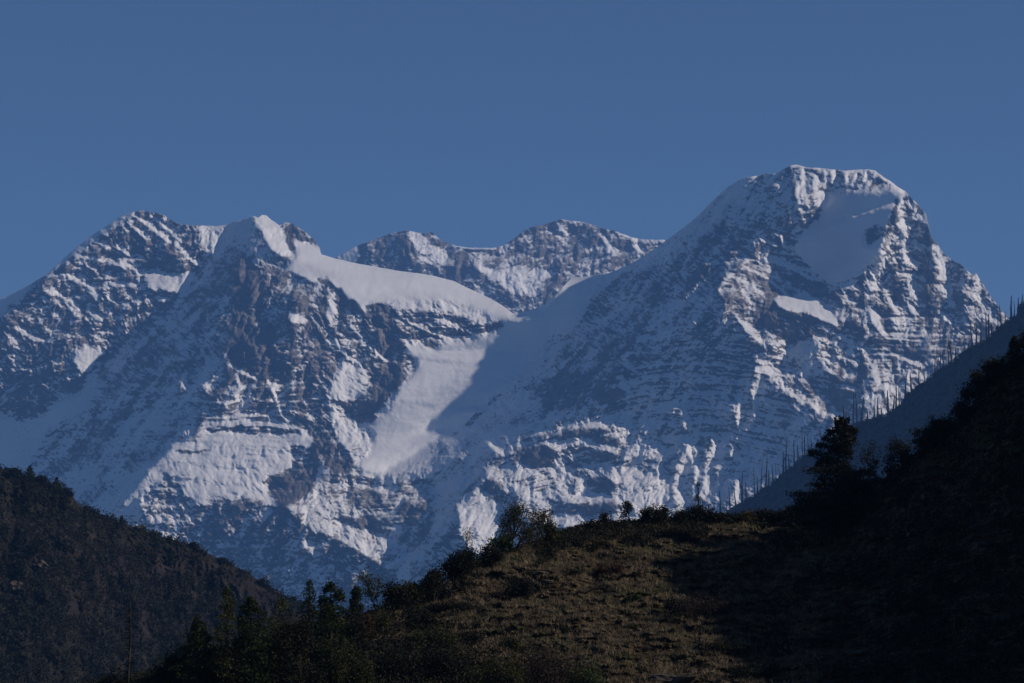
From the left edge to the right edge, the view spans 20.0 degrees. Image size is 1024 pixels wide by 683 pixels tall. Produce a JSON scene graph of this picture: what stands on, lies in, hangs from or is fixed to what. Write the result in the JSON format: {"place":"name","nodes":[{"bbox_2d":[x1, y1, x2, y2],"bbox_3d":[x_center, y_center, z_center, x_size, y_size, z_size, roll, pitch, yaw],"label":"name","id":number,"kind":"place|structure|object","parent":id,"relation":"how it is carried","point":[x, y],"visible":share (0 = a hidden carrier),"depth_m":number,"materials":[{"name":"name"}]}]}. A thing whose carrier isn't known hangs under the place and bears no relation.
{"place":"outdoors","nodes":[
{"label":"outdoors","id":0,"kind":"place"},
{"bbox_2d":[0,473,316,682],"bbox_3d":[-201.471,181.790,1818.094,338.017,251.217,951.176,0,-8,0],"label":"hillside","id":1,"kind":"structure","parent":0,"point":[208,564],"depth_m":1761.42,"materials":[{"name":"green plant"}]},
{"bbox_2d":[5,465,24,478],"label":"hillside tree","id":2,"kind":"object","parent":1,"relation":"on","point":[16,472],"visible":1,"depth_m":1828.22,"materials":[{"name":"green plant"}]},
{"bbox_2d":[7,581,24,593],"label":"rock face","id":3,"kind":"object","parent":1,"relation":"on","point":[11,584],"visible":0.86,"depth_m":1647.62},
{"bbox_2d":[22,465,37,481],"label":"conifer tree","id":4,"kind":"object","parent":1,"relation":"on","point":[31,477],"visible":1,"depth_m":1832.31,"materials":[{"name":"green plant"}]},
{"bbox_2d":[29,474,50,483],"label":"hillside tree","id":5,"kind":"object","parent":1,"relation":"on","point":[41,478],"visible":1,"depth_m":1833.39,"materials":[{"name":"green plant"}]},
{"bbox_2d":[31,560,48,568],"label":"rock face","id":6,"kind":"object","parent":1,"relation":"on","point":[39,563],"visible":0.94,"depth_m":1693.21},
{"bbox_2d":[50,477,63,493],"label":"conifer tree","id":7,"kind":"object","parent":1,"relation":"on","point":[56,484],"visible":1,"depth_m":1832.23,"materials":[{"name":"green plant"}]},
{"bbox_2d":[60,486,74,498],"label":"hillside tree","id":8,"kind":"object","parent":1,"relation":"on","point":[67,492],"visible":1,"depth_m":1832.62,"materials":[{"name":"green plant"}]},
{"bbox_2d":[0,463,326,682],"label":"scrub","id":9,"kind":"object","parent":1,"relation":"on","point":[22,612],"visible":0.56,"depth_m":1721.84,"materials":[{"name":"green plant"}]},
{"bbox_2d":[166,550,174,564],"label":"conifer tree","id":10,"kind":"object","parent":1,"relation":"on","point":[170,559],"visible":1,"depth_m":1829.04,"materials":[{"name":"green plant"}]},
{"bbox_2d":[188,540,198,549],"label":"hillside tree","id":11,"kind":"object","parent":1,"relation":"on","point":[193,544],"visible":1,"depth_m":1854.14,"materials":[{"name":"green plant"}]},
{"bbox_2d":[216,557,227,564],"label":"hillside tree","id":12,"kind":"object","parent":1,"relation":"on","point":[222,560],"visible":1,"depth_m":1855.66,"materials":[{"name":"green plant"}]},
{"bbox_2d":[256,578,267,586],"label":"hillside tree","id":13,"kind":"object","parent":1,"relation":"on","point":[262,581],"visible":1,"depth_m":1859.44,"materials":[{"name":"green plant"}]},
{"bbox_2d":[335,219,665,312],"bbox_3d":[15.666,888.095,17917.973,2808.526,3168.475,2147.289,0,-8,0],"label":"peak","id":14,"kind":"structure","parent":0,"point":[530,268],"depth_m":17522.67,"materials":[{"name":"white snow"}]},
{"bbox_2d":[0,165,1009,617],"bbox_3d":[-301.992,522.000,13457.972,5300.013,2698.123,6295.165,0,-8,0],"label":"mountain range","id":15,"kind":"structure","parent":0,"point":[290,409],"depth_m":13182.25,"materials":[{"name":"white snow"}]},
{"bbox_2d":[0,0,1023,317],"label":"sky","id":16,"kind":"structure","parent":0,"point":[350,124],"materials":[{"name":"blue"}]},
{"bbox_2d":[201,353,1023,682],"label":"grassy hillside","id":17,"kind":"structure","parent":0,"point":[861,595],"depth_m":295.03,"materials":[{"name":"green plant"}]},
{"bbox_2d":[98,661,127,682],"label":"shrub","id":18,"kind":"object","parent":17,"relation":"on","point":[106,679],"visible":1,"depth_m":258.24,"materials":[{"name":"green plant"}]},
{"bbox_2d":[119,602,143,682],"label":"dead tree","id":19,"kind":"object","parent":17,"relation":"on","point":[129,656],"visible":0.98,"depth_m":264.23,"materials":[{"name":"grey wood"}]},
{"bbox_2d":[132,656,191,682],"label":"shrub","id":20,"kind":"object","parent":17,"relation":"on","point":[142,679],"visible":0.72,"depth_m":259.01,"materials":[{"name":"green plant"}]},
{"bbox_2d":[149,644,203,682],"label":"broadleaf tree","id":21,"kind":"object","parent":17,"relation":"on","point":[160,672],"visible":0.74,"depth_m":256.33,"materials":[{"name":"green plant"}]},
{"bbox_2d":[163,614,217,682],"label":"conifer tree","id":22,"kind":"object","parent":17,"relation":"on","point":[195,632],"visible":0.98,"depth_m":255.47,"materials":[{"name":"green plant"}]},
{"bbox_2d":[205,585,246,682],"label":"larch tree","id":23,"kind":"object","parent":17,"relation":"on","point":[229,605],"visible":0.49,"depth_m":260.97,"materials":[{"name":"green plant"}]},
{"bbox_2d":[214,595,291,682],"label":"conifer tree","id":24,"kind":"object","parent":17,"relation":"on","point":[246,625],"visible":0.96,"depth_m":254.99,"materials":[{"name":"green plant"}]},
{"bbox_2d":[246,597,326,682],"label":"larch tree","id":25,"kind":"object","parent":17,"relation":"on","point":[282,606],"visible":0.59,"depth_m":258.41,"materials":[{"name":"green plant"}]},
{"bbox_2d":[296,579,324,648],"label":"conifer tree","id":26,"kind":"object","parent":17,"relation":"on","point":[309,598],"visible":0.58,"depth_m":283.94,"materials":[{"name":"green plant"}]},
{"bbox_2d":[74,598,560,682],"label":"leafy undergrowth","id":27,"kind":"object","parent":17,"relation":"on","point":[393,626],"visible":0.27,"depth_m":278.53,"materials":[{"name":"green plant"}]},
{"bbox_2d":[304,578,372,682],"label":"conifer tree","id":28,"kind":"object","parent":17,"relation":"on","point":[327,608],"visible":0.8,"depth_m":262.73,"materials":[{"name":"green plant"}]},
{"bbox_2d":[324,639,378,682],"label":"shrub","id":29,"kind":"object","parent":17,"relation":"on","point":[365,672],"visible":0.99,"depth_m":260.99,"materials":[{"name":"green plant"}]},
{"bbox_2d":[326,607,376,665],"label":"bush","id":30,"kind":"object","parent":17,"relation":"on","point":[357,627],"visible":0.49,"depth_m":274.25,"materials":[{"name":"green plant"}]},
{"bbox_2d":[346,585,363,615],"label":"conifer tree","id":31,"kind":"object","parent":17,"relation":"on","point":[355,594],"visible":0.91,"depth_m":298.59,"materials":[{"name":"green plant"}]},
{"bbox_2d":[352,608,379,642],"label":"shrub","id":32,"kind":"object","parent":17,"relation":"on","point":[371,623],"visible":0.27,"depth_m":285.39,"materials":[{"name":"green plant"}]},
{"bbox_2d":[353,566,389,610],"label":"broadleaf tree","id":33,"kind":"object","parent":17,"relation":"on","point":[368,582],"visible":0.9,"depth_m":300.35,"materials":[{"name":"green plant"}]},
{"bbox_2d":[368,606,394,634],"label":"shrub","id":34,"kind":"object","parent":17,"relation":"on","point":[384,622],"visible":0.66,"depth_m":287.50,"materials":[{"name":"green plant"}]},
{"bbox_2d":[377,578,414,611],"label":"bush","id":35,"kind":"object","parent":17,"relation":"on","point":[398,593],"visible":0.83,"depth_m":300.68,"materials":[{"name":"green plant"}]},
{"bbox_2d":[397,579,427,607],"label":"bush","id":36,"kind":"object","parent":17,"relation":"on","point":[418,593],"visible":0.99,"depth_m":302.35,"materials":[{"name":"green plant"}]},
{"bbox_2d":[399,597,439,631],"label":"shrub","id":37,"kind":"object","parent":17,"relation":"on","point":[423,615],"visible":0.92,"depth_m":290.83,"materials":[{"name":"green plant"}]},
{"bbox_2d":[404,624,463,648],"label":"shrub","id":38,"kind":"object","parent":17,"relation":"on","point":[451,638],"visible":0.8,"depth_m":282.20,"materials":[{"name":"green plant"}]},
{"bbox_2d":[418,565,452,602],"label":"broadleaf tree","id":39,"kind":"object","parent":17,"relation":"on","point":[432,581],"visible":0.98,"depth_m":303.03,"materials":[{"name":"green plant"}]},
{"bbox_2d":[410,622,474,682],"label":"shrub","id":40,"kind":"object","parent":17,"relation":"on","point":[446,665],"visible":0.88,"depth_m":268.25,"materials":[{"name":"green plant"}]},
{"bbox_2d":[414,599,482,611],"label":"shrub","id":41,"kind":"object","parent":17,"relation":"on","point":[451,606],"visible":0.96,"depth_m":297.54,"materials":[{"name":"green plant"}]},
{"bbox_2d":[435,546,483,592],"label":"bush","id":42,"kind":"object","parent":17,"relation":"on","point":[459,566],"visible":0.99,"depth_m":305.44,"materials":[{"name":"green plant"}]},
{"bbox_2d":[457,524,475,553],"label":"sapling","id":43,"kind":"object","parent":17,"relation":"on","point":[466,537],"visible":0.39,"depth_m":315.53,"materials":[{"name":"green plant"}]},
{"bbox_2d":[452,630,486,641],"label":"shrub","id":44,"kind":"object","parent":17,"relation":"on","point":[477,637],"visible":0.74,"depth_m":285.39,"materials":[{"name":"green plant"}]},
{"bbox_2d":[476,538,510,567],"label":"bush","id":45,"kind":"object","parent":17,"relation":"on","point":[490,553],"visible":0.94,"depth_m":314.44,"materials":[{"name":"green plant"}]},
{"bbox_2d":[455,647,532,682],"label":"shrub","id":46,"kind":"object","parent":17,"relation":"on","point":[492,672],"visible":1,"depth_m":263.43,"materials":[{"name":"green plant"}]},
{"bbox_2d":[491,589,511,600],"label":"shrub","id":47,"kind":"object","parent":17,"relation":"on","point":[499,595],"visible":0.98,"depth_m":301.34,"materials":[{"name":"green plant"}]},
{"bbox_2d":[486,531,518,555],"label":"bush","id":48,"kind":"object","parent":17,"relation":"on","point":[502,541],"visible":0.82,"depth_m":319.06,"materials":[{"name":"green plant"}]},
{"bbox_2d":[497,616,510,621],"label":"shrub","id":49,"kind":"object","parent":17,"relation":"on","point":[503,619],"visible":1,"depth_m":292.01,"materials":[{"name":"green plant"}]},
{"bbox_2d":[496,634,527,651],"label":"shrub","id":50,"kind":"object","parent":17,"relation":"on","point":[514,643],"visible":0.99,"depth_m":282.15,"materials":[{"name":"green plant"}]},
{"bbox_2d":[492,492,543,552],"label":"broadleaf tree","id":51,"kind":"object","parent":17,"relation":"on","point":[514,515],"visible":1,"depth_m":320.95,"materials":[{"name":"green plant"}]},
{"bbox_2d":[501,566,536,599],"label":"shrub","id":52,"kind":"object","parent":17,"relation":"on","point":[513,589],"visible":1,"depth_m":301.92,"materials":[{"name":"green plant"}]},
{"bbox_2d":[527,578,541,592],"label":"shrub","id":53,"kind":"object","parent":17,"relation":"on","point":[538,586],"visible":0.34,"depth_m":306.08,"materials":[{"name":"green plant"}]},
{"bbox_2d":[523,502,557,550],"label":"broadleaf tree","id":54,"kind":"object","parent":17,"relation":"on","point":[541,519],"visible":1,"depth_m":322.63,"materials":[{"name":"green plant"}]},
{"bbox_2d":[533,571,548,574],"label":"stone","id":55,"kind":"object","parent":17,"relation":"on","point":[539,572],"visible":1,"depth_m":310.09,"materials":[{"name":"grey stone"}]},
{"bbox_2d":[502,628,588,682],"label":"shrub","id":56,"kind":"object","parent":17,"relation":"on","point":[554,666],"visible":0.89,"depth_m":268.45,"materials":[{"name":"green plant"}]},
{"bbox_2d":[537,520,567,540],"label":"bush","id":57,"kind":"object","parent":17,"relation":"on","point":[550,533],"visible":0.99,"depth_m":325.15,"materials":[{"name":"green plant"}]},
{"bbox_2d":[550,623,572,633],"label":"shrub","id":58,"kind":"object","parent":17,"relation":"on","point":[564,630],"visible":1,"depth_m":291.01,"materials":[{"name":"green plant"}]},
{"bbox_2d":[561,568,581,574],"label":"shrub","id":59,"kind":"object","parent":17,"relation":"on","point":[574,571],"visible":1,"depth_m":311.90,"materials":[{"name":"green plant"}]},
{"bbox_2d":[562,647,606,682],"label":"shrub","id":60,"kind":"object","parent":17,"relation":"on","point":[591,676],"visible":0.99,"depth_m":268.48,"materials":[{"name":"green plant"}]},
{"bbox_2d":[573,582,609,595],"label":"fallen branch","id":61,"kind":"object","parent":17,"relation":"on","point":[585,592],"visible":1,"depth_m":305.27,"materials":[{"name":"brown wood"}]},
{"bbox_2d":[578,517,606,529],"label":"bush","id":62,"kind":"object","parent":17,"relation":"on","point":[594,524],"visible":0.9,"depth_m":331.90,"materials":[{"name":"green plant"}]},
{"bbox_2d":[596,509,612,525],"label":"bush","id":63,"kind":"object","parent":17,"relation":"on","point":[602,516],"visible":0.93,"depth_m":333.69,"materials":[{"name":"green plant"}]},
{"bbox_2d":[446,518,769,682],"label":"scrub","id":64,"kind":"object","parent":17,"relation":"on","point":[716,534],"visible":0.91,"depth_m":307.92,"materials":[{"name":"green plant"}]},
{"bbox_2d":[593,562,623,574],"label":"shrub","id":65,"kind":"object","parent":17,"relation":"on","point":[615,568],"visible":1,"depth_m":313.78,"materials":[{"name":"green plant"}]},
{"bbox_2d":[534,516,710,564],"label":"crest scrub","id":66,"kind":"object","parent":17,"relation":"on","point":[637,536],"visible":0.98,"depth_m":329.87,"materials":[{"name":"green plant"}]},
{"bbox_2d":[617,499,633,523],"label":"broadleaf tree","id":67,"kind":"object","parent":17,"relation":"on","point":[627,505],"visible":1,"depth_m":335.45,"materials":[{"name":"green plant"}]},
{"bbox_2d":[635,506,656,522],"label":"bush","id":68,"kind":"object","parent":17,"relation":"on","point":[645,513],"visible":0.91,"depth_m":335.87,"materials":[{"name":"green plant"}]},
{"bbox_2d":[648,503,672,522],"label":"bush","id":69,"kind":"object","parent":17,"relation":"on","point":[663,512],"visible":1,"depth_m":336.51,"materials":[{"name":"green plant"}]},
{"bbox_2d":[649,673,696,682],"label":"outcrop","id":70,"kind":"object","parent":17,"relation":"on","point":[669,678],"visible":0.98,"depth_m":272.43,"materials":[{"name":"stone"}]},
{"bbox_2d":[662,596,685,611],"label":"shrub","id":71,"kind":"object","parent":17,"relation":"on","point":[672,603],"visible":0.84,"depth_m":300.33,"materials":[{"name":"green plant"}]},
{"bbox_2d":[670,654,683,660],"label":"shrub","id":72,"kind":"object","parent":17,"relation":"on","point":[679,657],"visible":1,"depth_m":282.61,"materials":[{"name":"green plant"}]},
{"bbox_2d":[668,507,694,521],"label":"bush","id":73,"kind":"object","parent":17,"relation":"on","point":[681,515],"visible":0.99,"depth_m":338.15,"materials":[{"name":"green plant"}]},
{"bbox_2d":[692,483,708,521],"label":"conifer tree","id":74,"kind":"object","parent":17,"relation":"on","point":[697,498],"visible":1,"depth_m":339.32,"materials":[{"name":"green plant"}]},
{"bbox_2d":[684,501,725,524],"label":"bush","id":75,"kind":"object","parent":17,"relation":"on","point":[706,514],"visible":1,"depth_m":339.05,"materials":[{"name":"green plant"}]},
{"bbox_2d":[669,593,742,617],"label":"shrub","id":76,"kind":"object","parent":17,"relation":"on","point":[718,608],"visible":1,"depth_m":297.48,"materials":[{"name":"green plant"}]},
{"bbox_2d":[707,508,736,523],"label":"bush","id":77,"kind":"object","parent":17,"relation":"on","point":[726,518],"visible":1,"depth_m":339.26,"materials":[{"name":"green plant"}]},
{"bbox_2d":[726,511,745,523],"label":"bush","id":78,"kind":"object","parent":17,"relation":"on","point":[738,516],"visible":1,"depth_m":340.16,"materials":[{"name":"green plant"}]},
{"bbox_2d":[736,507,760,522],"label":"bush","id":79,"kind":"object","parent":17,"relation":"on","point":[748,515],"visible":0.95,"depth_m":340.76,"materials":[{"name":"green plant"}]},
{"bbox_2d":[720,660,784,679],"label":"shrub","id":80,"kind":"object","parent":17,"relation":"on","point":[766,670],"visible":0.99,"depth_m":274.81,"materials":[{"name":"green plant"}]},
{"bbox_2d":[752,507,776,523],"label":"bush","id":81,"kind":"object","parent":17,"relation":"on","point":[763,515],"visible":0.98,"depth_m":341.19,"materials":[{"name":"green plant"}]},
{"bbox_2d":[764,508,790,525],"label":"bush","id":82,"kind":"object","parent":17,"relation":"on","point":[778,516],"visible":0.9,"depth_m":340.21,"materials":[{"name":"green plant"}]},
{"bbox_2d":[783,505,811,520],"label":"bush","id":83,"kind":"object","parent":17,"relation":"on","point":[792,516],"visible":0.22,"depth_m":338.79,"materials":[{"name":"green plant"}]},
{"bbox_2d":[792,487,829,529],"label":"bush","id":84,"kind":"object","parent":17,"relation":"on","point":[803,513],"visible":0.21,"depth_m":334.04,"materials":[{"name":"green plant"}]},
{"bbox_2d":[777,415,886,529],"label":"conifer tree","id":85,"kind":"object","parent":17,"relation":"on","point":[841,445],"visible":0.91,"depth_m":326.91,"materials":[{"name":"green plant"}]},
{"bbox_2d":[856,440,906,494],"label":"broadleaf tree","id":86,"kind":"object","parent":17,"relation":"on","point":[890,469],"visible":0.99,"depth_m":325.87,"materials":[{"name":"green plant"}]},
{"bbox_2d":[745,343,1023,682],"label":"dark undergrowth","id":87,"kind":"object","parent":17,"relation":"on","point":[905,633],"visible":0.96,"depth_m":283.36,"materials":[{"name":"green plant"}]},
{"bbox_2d":[884,434,914,468],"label":"broadleaf tree","id":88,"kind":"object","parent":17,"relation":"on","point":[905,451],"visible":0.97,"depth_m":326.85,"materials":[{"name":"green plant"}]},
{"bbox_2d":[907,424,939,457],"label":"broadleaf tree","id":89,"kind":"object","parent":17,"relation":"on","point":[927,436],"visible":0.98,"depth_m":323.88,"materials":[{"name":"green plant"}]},
{"bbox_2d":[924,413,959,443],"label":"broadleaf tree","id":90,"kind":"object","parent":17,"relation":"on","point":[939,426],"visible":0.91,"depth_m":321.79,"materials":[{"name":"green plant"}]},
{"bbox_2d":[946,398,975,426],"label":"broadleaf tree","id":91,"kind":"object","parent":17,"relation":"on","point":[962,408],"visible":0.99,"depth_m":318.09,"materials":[{"name":"green plant"}]},
{"bbox_2d":[955,369,989,404],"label":"broadleaf tree","id":92,"kind":"object","parent":17,"relation":"on","point":[973,384],"visible":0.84,"depth_m":320.62,"materials":[{"name":"green plant"}]},
{"bbox_2d":[977,354,1011,388],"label":"broadleaf tree","id":93,"kind":"object","parent":17,"relation":"on","point":[990,373],"visible":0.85,"depth_m":317.49,"materials":[{"name":"green plant"}]},
{"bbox_2d":[996,336,1023,374],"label":"conifer tree","id":94,"kind":"object","parent":17,"relation":"on","point":[1012,357],"visible":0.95,"depth_m":315.83,"materials":[{"name":"green plant"}]},
{"bbox_2d":[1009,329,1023,359],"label":"broadleaf tree","id":95,"kind":"object","parent":17,"relation":"on","point":[1018,346],"visible":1,"depth_m":314.42,"materials":[{"name":"green plant"}]},
{"bbox_2d":[629,593,640,601],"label":"shrub","id":96,"kind":"object","parent":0,"point":[632,597],"visible":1,"depth_m":303.51,"materials":[{"name":"green plant"}]},
{"bbox_2d":[640,645,654,651],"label":"shrub","id":97,"kind":"object","parent":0,"point":[644,649],"visible":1,"depth_m":285.27,"materials":[{"name":"green plant"}]},
{"bbox_2d":[726,303,1023,514],"bbox_3d":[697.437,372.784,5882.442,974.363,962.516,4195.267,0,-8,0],"label":"burnt ridge","id":98,"kind":"structure","parent":0,"point":[868,434],"depth_m":6199.96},
{"bbox_2d":[739,471,742,506],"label":"burnt tree","id":99,"kind":"object","parent":98,"relation":"on","point":[741,486],"visible":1,"depth_m":6877.92,"materials":[{"name":"black wood"}]},
{"bbox_2d":[782,451,785,477],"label":"burnt tree","id":100,"kind":"object","parent":98,"relation":"on","point":[783,457],"visible":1,"depth_m":6728.29,"materials":[{"name":"black wood"}]},
{"bbox_2d":[784,438,788,475],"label":"burnt tree","id":101,"kind":"object","parent":98,"relation":"on","point":[786,459],"visible":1,"depth_m":6731.58,"materials":[{"name":"black wood"}]},
{"bbox_2d":[855,394,857,426],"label":"burnt tree","id":102,"kind":"object","parent":98,"relation":"on","point":[856,412],"visible":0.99,"depth_m":6464.71,"materials":[{"name":"black wood"}]},
{"bbox_2d":[723,301,1023,514],"bbox_3d":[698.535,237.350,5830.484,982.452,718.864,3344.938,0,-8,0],"label":"ridge scrub","id":103,"kind":"object","parent":98,"relation":"on","point":[775,480],"visible":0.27,"depth_m":6213.22,"materials":[{"name":"plant"}]},
{"bbox_2d":[887,390,889,416],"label":"burnt tree","id":104,"kind":"object","parent":98,"relation":"on","point":[888,406],"visible":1,"depth_m":6339.60,"materials":[{"name":"black wood"}]},
{"bbox_2d":[1009,296,1012,325],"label":"burnt tree","id":105,"kind":"object","parent":98,"relation":"on","point":[1010,320],"visible":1,"depth_m":5843.06,"materials":[{"name":"black wood"}]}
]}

